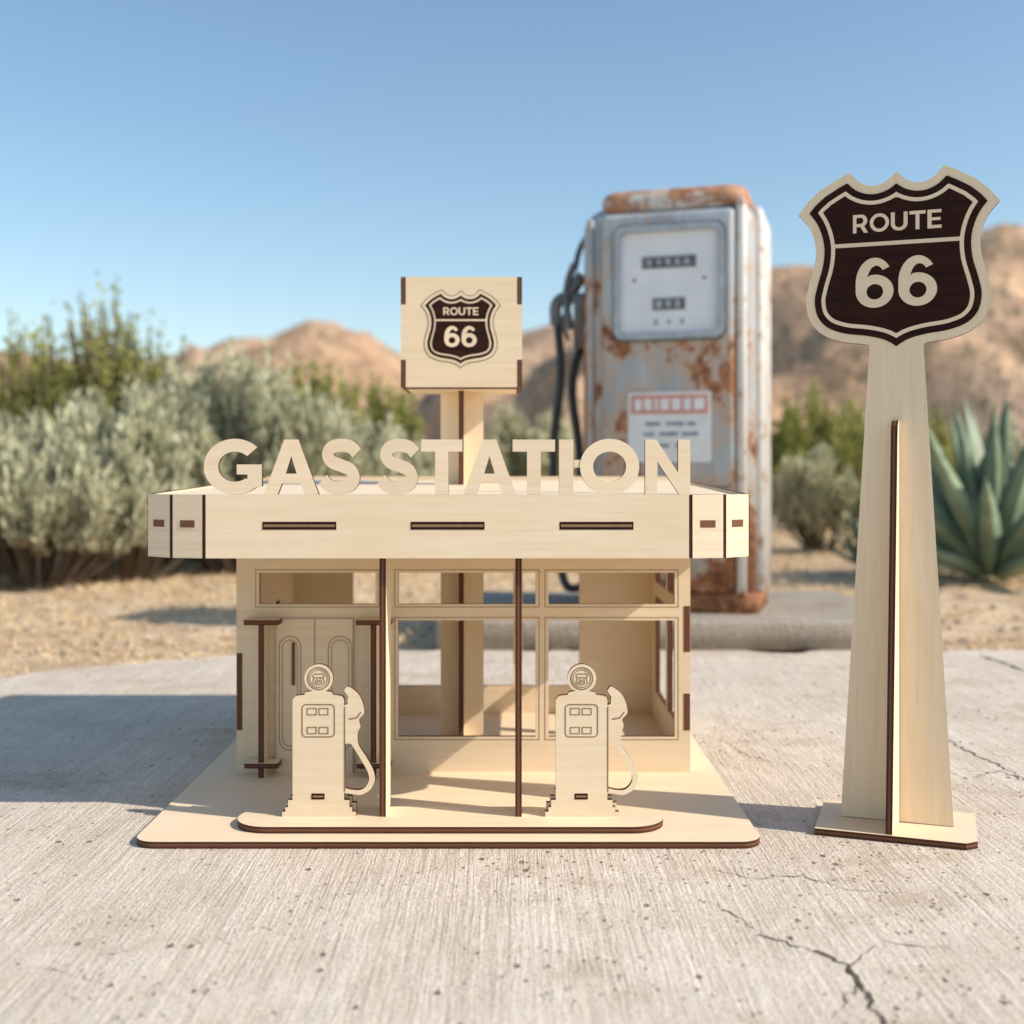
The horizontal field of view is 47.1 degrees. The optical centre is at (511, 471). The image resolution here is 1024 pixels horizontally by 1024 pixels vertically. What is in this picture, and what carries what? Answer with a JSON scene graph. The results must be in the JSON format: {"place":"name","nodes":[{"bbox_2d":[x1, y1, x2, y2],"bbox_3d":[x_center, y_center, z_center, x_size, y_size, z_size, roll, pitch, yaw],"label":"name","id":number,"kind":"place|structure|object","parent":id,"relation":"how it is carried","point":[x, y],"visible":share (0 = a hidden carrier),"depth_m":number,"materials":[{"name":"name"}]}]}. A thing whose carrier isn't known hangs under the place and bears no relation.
{"place":"outdoors","nodes":[
{"label":"outdoors","id":0,"kind":"place"},
{"bbox_2d":[0,650,1023,1023],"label":"concrete pavement","id":1,"kind":"structure","parent":0,"point":[98,924],"depth_m":1.60,"materials":[{"name":"grey concrete"}]},
{"bbox_2d":[137,277,759,848],"bbox_3d":[-0.104,0.089,2.330,0.987,0.976,1.060,0,0,0],"label":"toy gas station","id":2,"kind":"object","parent":1,"relation":"on","point":[345,739],"visible":1,"depth_m":2.03,"materials":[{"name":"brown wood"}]},
{"bbox_2d":[276,618,352,772],"bbox_3d":[-0.371,0.422,2.215,0.144,0.290,0.005,0,0,0],"label":"door panel","id":3,"kind":"structure","parent":2,"relation":"in","point":[326,629],"depth_m":2.21,"materials":[{"name":"brown wood"}]},
{"bbox_2d":[32,655,1023,1021],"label":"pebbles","id":4,"kind":"object","parent":1,"relation":"on","point":[506,875],"visible":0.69,"depth_m":1.69,"materials":[{"name":"stone"}]},
{"bbox_2d":[799,165,999,849],"bbox_3d":[0.624,0.044,1.908,0.310,1.068,0.172,0,0,20],"label":"route sign","id":5,"kind":"object","parent":1,"relation":"on","point":[899,279],"visible":1,"depth_m":1.90,"materials":[{"name":"brown wood"}]},
{"bbox_2d":[0,223,1023,461],"bbox_3d":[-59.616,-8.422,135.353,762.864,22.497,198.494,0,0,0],"label":"hills","id":6,"kind":"structure","parent":0,"point":[979,368],"depth_m":77.24,"materials":[{"name":"brown stone"}]},
{"bbox_2d":[0,512,1023,680],"bbox_3d":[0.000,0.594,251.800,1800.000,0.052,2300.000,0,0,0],"label":"desert ground","id":7,"kind":"structure","parent":0,"point":[980,626],"depth_m":5.04,"materials":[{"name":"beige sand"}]},
{"bbox_2d":[0,402,55,570],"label":"sagebrush","id":8,"kind":"object","parent":7,"relation":"on","point":[18,428],"visible":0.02,"depth_m":6.98,"materials":[{"name":"green plant"}]},
{"bbox_2d":[0,308,115,439],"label":"creosote bush","id":9,"kind":"object","parent":7,"relation":"on","point":[13,391],"visible":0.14,"depth_m":9.63,"materials":[{"name":"green plant"}]},
{"bbox_2d":[0,406,150,587],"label":"sagebrush","id":10,"kind":"object","parent":7,"relation":"on","point":[81,516],"visible":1,"depth_m":5.87,"materials":[{"name":"green plant"}]},
{"bbox_2d":[23,270,194,434],"bbox_3d":[-3.057,-0.477,9.135,1.454,2.121,1.122,0,0,0],"label":"creosote bush","id":11,"kind":"object","parent":7,"relation":"on","point":[109,378],"visible":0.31,"depth_m":9.02,"materials":[{"name":"green plant"}]},
{"bbox_2d":[13,371,236,579],"bbox_3d":[-2.092,0.018,6.433,1.164,1.126,0.887,0,0,15],"label":"sagebrush","id":12,"kind":"object","parent":7,"relation":"on","point":[142,431],"visible":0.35,"depth_m":6.23,"materials":[{"name":"green plant"}]},
{"bbox_2d":[104,351,212,561],"bbox_3d":[-2.177,-0.092,7.601,1.090,1.347,0.939,0,0,0],"label":"sagebrush","id":13,"kind":"object","parent":7,"relation":"on","point":[173,378],"visible":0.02,"depth_m":7.48,"materials":[{"name":"green plant"}]},
{"bbox_2d":[153,335,373,572],"bbox_3d":[-1.502,-0.123,6.860,1.443,1.411,1.142,0,0,0],"label":"sagebrush","id":14,"kind":"object","parent":7,"relation":"on","point":[268,416],"visible":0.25,"depth_m":6.80,"materials":[{"name":"green plant"}]},
{"bbox_2d":[265,352,365,430],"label":"creosote bush","id":15,"kind":"object","parent":7,"relation":"on","point":[353,399],"visible":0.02,"depth_m":11.46,"materials":[{"name":"green plant"}]},
{"bbox_2d":[302,378,418,476],"bbox_3d":[-1.086,-0.004,7.412,1.029,1.171,0.912,0,0,-24],"label":"sagebrush","id":16,"kind":"object","parent":7,"relation":"on","point":[371,459],"visible":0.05,"depth_m":7.45,"materials":[{"name":"green plant"}]},
{"bbox_2d":[332,366,424,452],"bbox_3d":[-1.397,-0.247,11.961,1.018,1.659,0.936,0,0,0],"label":"creosote bush","id":17,"kind":"object","parent":7,"relation":"on","point":[376,409],"visible":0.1,"depth_m":11.95,"materials":[{"name":"green plant"}]},
{"bbox_2d":[392,428,434,476],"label":"sagebrush","id":18,"kind":"object","parent":7,"relation":"on","point":[424,464],"visible":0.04,"depth_m":8.20,"materials":[{"name":"green plant"}]},
{"bbox_2d":[487,408,500,466],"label":"sagebrush","id":19,"kind":"object","parent":7,"relation":"on","point":[492,426],"visible":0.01,"depth_m":13.00,"materials":[{"name":"green plant"}]},
{"bbox_2d":[0,530,1023,656],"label":"desert stones","id":20,"kind":"object","parent":7,"relation":"on","point":[428,627],"visible":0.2,"depth_m":4.74,"materials":[{"name":"beige stone"}]},
{"bbox_2d":[484,400,583,476],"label":"sagebrush","id":21,"kind":"object","parent":7,"relation":"on","point":[511,428],"visible":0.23,"depth_m":9.94,"materials":[{"name":"green plant"}]},
{"bbox_2d":[435,591,853,649],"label":"kerb","id":22,"kind":"structure","parent":7,"relation":"on","point":[802,620],"depth_m":3.80,"materials":[{"name":"concrete"}]},
{"bbox_2d":[548,184,770,613],"bbox_3d":[0.528,-0.252,4.265,0.777,1.470,0.518,0,0,17],"label":"gas pump","id":23,"kind":"object","parent":22,"relation":"on","point":[671,325],"visible":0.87,"depth_m":4.02,"materials":[{"name":"paint"}]},
{"bbox_2d":[602,208,734,592],"bbox_3d":[0.535,-0.242,4.044,0.460,1.300,0.050,0,0,17],"label":"panel","id":24,"kind":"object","parent":23,"relation":"in","point":[696,365],"depth_m":4.00,"materials":[{"name":"paint"}]},
{"bbox_2d":[642,254,695,268],"bbox_3d":[0.535,-0.715,4.009,0.184,0.040,0.004,0,0,17],"label":"price window","id":25,"kind":"structure","parent":23,"relation":"in","point":[692,258],"depth_m":4.01,"materials":[{"name":"metal"}]},
{"bbox_2d":[653,297,684,309],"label":"counter display","id":26,"kind":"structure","parent":23,"relation":"in","point":[682,299],"depth_m":4.01,"materials":[{"name":"metal"}]},
{"bbox_2d":[771,442,860,551],"bbox_3d":[2.237,0.175,8.584,0.766,0.812,0.782,0,0,0],"label":"sagebrush","id":27,"kind":"object","parent":7,"relation":"on","point":[812,497],"visible":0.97,"depth_m":8.44,"materials":[{"name":"green plant"}]},
{"bbox_2d":[771,375,865,528],"bbox_3d":[3.098,-0.208,12.040,1.328,1.581,1.168,0,0,0],"label":"creosote bush","id":28,"kind":"object","parent":7,"relation":"on","point":[841,433],"visible":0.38,"depth_m":11.75,"materials":[{"name":"green plant"}]},
{"bbox_2d":[818,508,858,563],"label":"agave plant","id":29,"kind":"object","parent":7,"relation":"on","point":[852,549],"visible":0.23,"depth_m":6.87,"materials":[{"name":"green plant"}]},
{"bbox_2d":[845,391,1023,581],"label":"agave plant","id":30,"kind":"object","parent":7,"relation":"on","point":[978,500],"visible":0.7,"depth_m":6.11,"materials":[{"name":"green plant"}]},
{"bbox_2d":[927,400,956,475],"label":"creosote bush","id":31,"kind":"object","parent":7,"relation":"on","point":[941,437],"visible":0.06,"depth_m":12.83,"materials":[{"name":"green plant"}]},
{"bbox_2d":[979,415,1022,472],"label":"sagebrush","id":32,"kind":"object","parent":7,"relation":"on","point":[1015,451],"visible":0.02,"depth_m":8.17,"materials":[{"name":"green plant"}]},
{"bbox_2d":[0,0,1023,360],"label":"sky","id":33,"kind":"structure","parent":0,"point":[240,168],"materials":[{"name":"blue"}]},
{"bbox_2d":[1010,439,1022,470],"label":"agave plant","id":34,"kind":"object","parent":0,"point":[1011,462],"visible":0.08,"depth_m":7.71,"materials":[{"name":"green plant"}]}
]}

